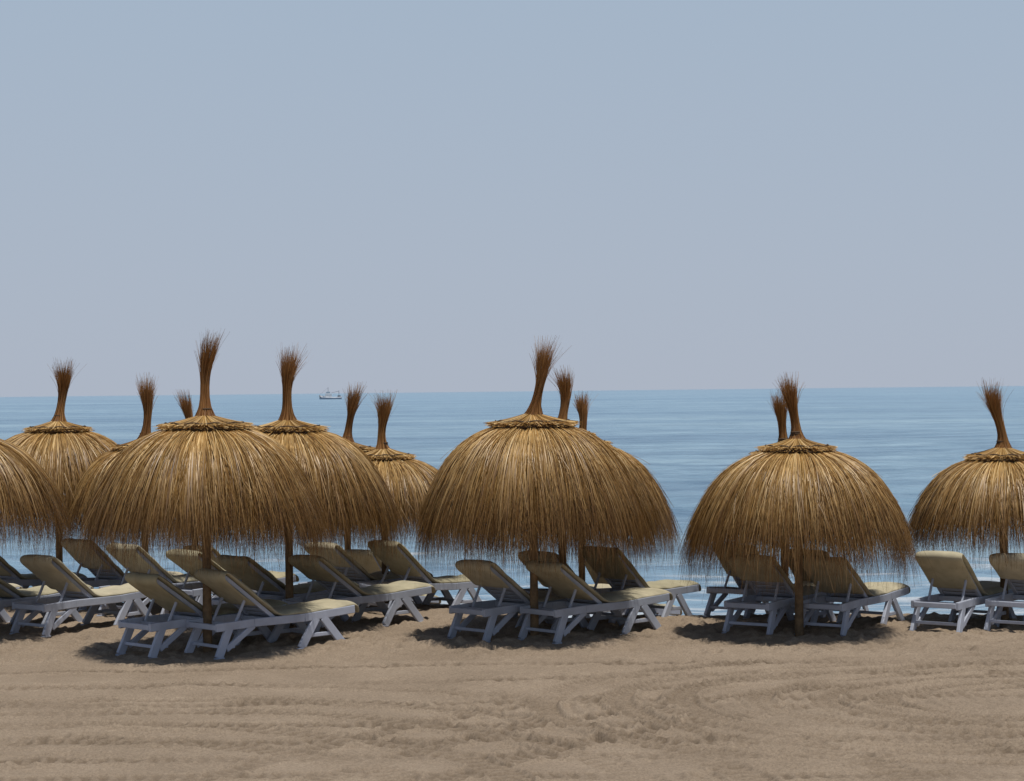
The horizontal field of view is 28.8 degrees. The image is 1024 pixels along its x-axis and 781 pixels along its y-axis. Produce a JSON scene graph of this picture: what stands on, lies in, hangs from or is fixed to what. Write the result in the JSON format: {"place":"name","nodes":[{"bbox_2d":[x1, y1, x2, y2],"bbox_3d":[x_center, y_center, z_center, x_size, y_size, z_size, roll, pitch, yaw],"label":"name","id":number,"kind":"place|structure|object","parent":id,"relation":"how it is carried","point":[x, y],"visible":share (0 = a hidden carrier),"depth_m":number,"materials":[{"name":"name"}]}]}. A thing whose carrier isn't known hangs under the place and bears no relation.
{"place":"outdoors","nodes":[
{"label":"outdoors","id":0,"kind":"place"},
{"bbox_2d":[0,601,1023,780],"bbox_3d":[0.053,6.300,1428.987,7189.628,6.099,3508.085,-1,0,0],"label":"sand beach","id":1,"kind":"structure","parent":0,"point":[409,697],"depth_m":18.11,"materials":[{"name":"beige sand"}]},
{"bbox_2d":[0,583,22,622],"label":"sun lounger","id":2,"kind":"object","parent":1,"relation":"on","point":[5,617],"visible":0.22,"depth_m":25.22,"materials":[{"name":"white plastic"}]},
{"bbox_2d":[0,439,78,571],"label":"beach umbrella","id":3,"kind":"object","parent":1,"relation":"on","point":[27,483],"visible":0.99,"depth_m":23.05,"materials":[{"name":"wicker"}]},
{"bbox_2d":[0,556,86,588],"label":"sun lounger","id":4,"kind":"object","parent":1,"relation":"on","point":[9,573],"visible":0.45,"depth_m":27.72,"materials":[{"name":"beige fabric"}]},
{"bbox_2d":[0,578,93,624],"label":"sun lounger","id":5,"kind":"object","parent":1,"relation":"on","point":[9,594],"visible":0.54,"depth_m":24.58,"materials":[{"name":"white plastic"}]},
{"bbox_2d":[9,554,151,637],"bbox_3d":[-5.202,2.461,24.629,0.624,0.977,2.052,-1,0,37],"label":"sun lounger","id":6,"kind":"object","parent":1,"relation":"on","point":[74,591],"visible":0.91,"depth_m":24.16,"materials":[{"name":"white plastic"}]},
{"bbox_2d":[0,359,170,561],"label":"beach umbrella","id":7,"kind":"object","parent":1,"relation":"on","point":[62,449],"visible":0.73,"depth_m":26.98,"materials":[{"name":"wicker"}]},
{"bbox_2d":[61,538,181,610],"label":"sun lounger","id":8,"kind":"object","parent":1,"relation":"on","point":[114,577],"visible":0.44,"depth_m":27.25,"materials":[{"name":"beige fabric"}]},
{"bbox_2d":[52,373,233,607],"bbox_3d":[-5.027,1.469,26.996,2.642,3.440,2.547,-1,0,32],"label":"beach umbrella","id":9,"kind":"object","parent":1,"relation":"on","point":[97,470],"visible":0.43,"depth_m":26.53,"materials":[{"name":"wicker"}]},
{"bbox_2d":[96,544,213,618],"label":"sun lounger","id":10,"kind":"object","parent":1,"relation":"on","point":[175,580],"visible":0.39,"depth_m":25.98,"materials":[{"name":"beige fabric"}]},
{"bbox_2d":[115,572,288,657],"bbox_3d":[-3.450,2.461,22.475,0.624,0.931,2.050,-1,0,43],"label":"sun lounger","id":11,"kind":"object","parent":1,"relation":"on","point":[182,606],"visible":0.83,"depth_m":21.94,"materials":[{"name":"white plastic"}]},
{"bbox_2d":[71,329,333,651],"bbox_3d":[-3.352,1.226,22.026,3.083,3.846,3.084,-1,0,-31],"label":"beach umbrella","id":12,"kind":"object","parent":1,"relation":"on","point":[202,465],"visible":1,"depth_m":21.18,"materials":[{"name":"wicker"}]},
{"bbox_2d":[131,389,273,554],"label":"beach umbrella","id":13,"kind":"object","parent":1,"relation":"on","point":[186,406],"visible":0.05,"depth_m":29.48,"materials":[{"name":"wicker"}]},
{"bbox_2d":[184,545,256,596],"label":"sun lounger","id":14,"kind":"object","parent":1,"relation":"on","point":[214,554],"visible":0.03,"depth_m":28.66,"materials":[{"name":"beige fabric"}]},
{"bbox_2d":[160,549,298,613],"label":"sun lounger","id":15,"kind":"object","parent":1,"relation":"on","point":[194,589],"visible":0.25,"depth_m":25.72,"materials":[{"name":"white plastic"}]},
{"bbox_2d":[184,568,358,659],"bbox_3d":[-2.668,2.434,22.374,2.050,0.968,0.624,-1,0,-44],"label":"sun lounger","id":16,"kind":"object","parent":1,"relation":"on","point":[241,596],"visible":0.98,"depth_m":22.02,"materials":[{"name":"white plastic"}]},
{"bbox_2d":[211,555,359,624],"bbox_3d":[-2.800,2.460,24.776,0.624,0.931,2.050,-1,0,41],"label":"sun lounger","id":17,"kind":"object","parent":1,"relation":"on","point":[269,585],"visible":0.54,"depth_m":24.28,"materials":[{"name":"beige fabric"}]},
{"bbox_2d":[167,344,407,627],"bbox_3d":[-2.812,1.279,24.199,3.166,3.737,2.961,-1,0,20],"label":"beach umbrella","id":18,"kind":"object","parent":1,"relation":"on","point":[342,473],"visible":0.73,"depth_m":23.56,"materials":[{"name":"wicker"}]},
{"bbox_2d":[262,381,417,548],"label":"beach umbrella","id":19,"kind":"object","parent":1,"relation":"on","point":[352,402],"visible":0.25,"depth_m":29.94,"materials":[{"name":"wicker"}]},
{"bbox_2d":[282,555,435,631],"bbox_3d":[-1.869,2.440,24.525,0.624,0.948,2.050,-1,0,45],"label":"sun lounger","id":20,"kind":"object","parent":1,"relation":"on","point":[333,581],"visible":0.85,"depth_m":24.35,"materials":[{"name":"white plastic"}]},
{"bbox_2d":[298,542,432,604],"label":"sun lounger","id":21,"kind":"object","parent":1,"relation":"on","point":[360,575],"visible":0.34,"depth_m":26.27,"materials":[{"name":"beige fabric"}]},
{"bbox_2d":[294,389,486,603],"bbox_3d":[-1.749,1.571,26.931,2.603,3.175,2.616,-1,0,-29],"label":"beach umbrella","id":22,"kind":"object","parent":1,"relation":"on","point":[407,477],"visible":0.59,"depth_m":26.28,"materials":[{"name":"wicker"}]},
{"bbox_2d":[345,549,440,603],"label":"sun lounger","id":23,"kind":"object","parent":1,"relation":"on","point":[374,564],"visible":0.15,"depth_m":29.46,"materials":[{"name":"beige fabric"}]},
{"bbox_2d":[358,540,481,608],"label":"sun lounger","id":24,"kind":"object","parent":1,"relation":"on","point":[444,585],"visible":0.59,"depth_m":26.25,"materials":[{"name":"beige fabric"}]},
{"bbox_2d":[447,559,599,642],"bbox_3d":[0.172,2.422,23.576,0.624,0.948,2.050,-1,0,44],"label":"sun lounger","id":25,"kind":"object","parent":1,"relation":"on","point":[508,595],"visible":0.66,"depth_m":23.07,"materials":[{"name":"white plastic"}]},
{"bbox_2d":[407,335,661,635],"bbox_3d":[0.224,1.238,23.052,3.048,3.755,2.999,-1,0,-31],"label":"beach umbrella","id":26,"kind":"object","parent":1,"relation":"on","point":[534,463],"visible":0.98,"depth_m":22.16,"materials":[{"name":"wicker"}]},
{"bbox_2d":[458,365,671,623],"bbox_3d":[0.583,1.403,24.547,2.809,3.442,2.874,-1,0,-15],"label":"beach umbrella","id":27,"kind":"object","parent":1,"relation":"on","point":[564,387],"visible":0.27,"depth_m":24.14,"materials":[{"name":"wicker"}]},
{"bbox_2d":[513,550,623,617],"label":"sun lounger","id":28,"kind":"object","parent":1,"relation":"on","point":[527,590],"visible":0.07,"depth_m":25.22,"materials":[{"name":"white plastic"}]},
{"bbox_2d":[474,390,685,580],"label":"beach umbrella","id":29,"kind":"object","parent":1,"relation":"on","point":[665,512],"visible":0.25,"depth_m":27.60,"materials":[{"name":"wicker"}]},
{"bbox_2d":[517,560,672,643],"bbox_3d":[1.013,2.420,23.424,2.050,0.931,0.624,0,0,-43],"label":"sun lounger","id":30,"kind":"object","parent":1,"relation":"on","point":[581,596],"visible":0.97,"depth_m":23.07,"materials":[{"name":"white plastic"}]},
{"bbox_2d":[585,561,681,617],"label":"sun lounger","id":31,"kind":"object","parent":1,"relation":"on","point":[593,575],"visible":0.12,"depth_m":27.84,"materials":[{"name":"white plastic"}]},
{"bbox_2d":[571,546,700,622],"bbox_3d":[1.623,2.457,25.393,0.624,0.968,2.050,-1,-3,39],"label":"sun lounger","id":32,"kind":"object","parent":1,"relation":"on","point":[677,589],"visible":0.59,"depth_m":25.16,"materials":[{"name":"beige fabric"}]},
{"bbox_2d":[703,543,808,618],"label":"sun lounger","id":33,"kind":"object","parent":1,"relation":"on","point":[713,592],"visible":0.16,"depth_m":25.34,"materials":[{"name":"white plastic"}]},
{"bbox_2d":[722,555,835,634],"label":"sun lounger","id":34,"kind":"object","parent":1,"relation":"on","point":[775,597],"visible":0.64,"depth_m":23.44,"materials":[{"name":"white plastic"}]},
{"bbox_2d":[696,391,880,615],"bbox_3d":[3.507,1.544,25.165,2.509,3.129,2.573,-1,0,18],"label":"beach umbrella","id":35,"kind":"object","parent":1,"relation":"on","point":[780,410],"visible":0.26,"depth_m":25.09,"materials":[{"name":"wicker"}]},
{"bbox_2d":[672,372,934,636],"bbox_3d":[3.321,1.431,23.051,2.932,3.304,2.930,-1,0,28],"label":"beach umbrella","id":36,"kind":"object","parent":1,"relation":"on","point":[794,483],"visible":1,"depth_m":22.29,"materials":[{"name":"wicker"}]},
{"bbox_2d":[777,548,868,617],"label":"sun lounger","id":37,"kind":"object","parent":1,"relation":"on","point":[806,576],"visible":0.06,"depth_m":25.39,"materials":[{"name":"white plastic"}]},
{"bbox_2d":[794,556,910,635],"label":"sun lounger","id":38,"kind":"object","parent":1,"relation":"on","point":[852,603],"visible":0.77,"depth_m":23.41,"materials":[{"name":"white plastic"}]},
{"bbox_2d":[910,551,1016,632],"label":"sun lounger","id":39,"kind":"object","parent":1,"relation":"on","point":[965,590],"visible":0.88,"depth_m":23.29,"materials":[{"name":"white plastic"}]},
{"bbox_2d":[905,377,1023,619],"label":"beach umbrella","id":40,"kind":"object","parent":1,"relation":"on","point":[982,490],"visible":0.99,"depth_m":23.49,"materials":[{"name":"wicker"}]},
{"bbox_2d":[984,553,1023,630],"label":"sun lounger","id":41,"kind":"object","parent":1,"relation":"on","point":[1013,576],"visible":0.88,"depth_m":23.27,"materials":[{"name":"white plastic"}]},
{"bbox_2d":[0,386,1023,617],"bbox_3d":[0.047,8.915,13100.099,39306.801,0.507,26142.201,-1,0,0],"label":"sea water","id":42,"kind":"structure","parent":0,"point":[905,443],"depth_m":226.91,"materials":[{"name":"blue liquid"}]},
{"bbox_2d":[319,391,341,398],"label":"fishing boat","id":43,"kind":"object","parent":42,"relation":"on","point":[328,395],"visible":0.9,"depth_m":1438.43,"materials":[{"name":"paint"}]},
{"bbox_2d":[0,0,1023,396],"label":"sky","id":44,"kind":"structure","parent":0,"point":[412,196],"materials":[{"name":"blue"}]}
]}

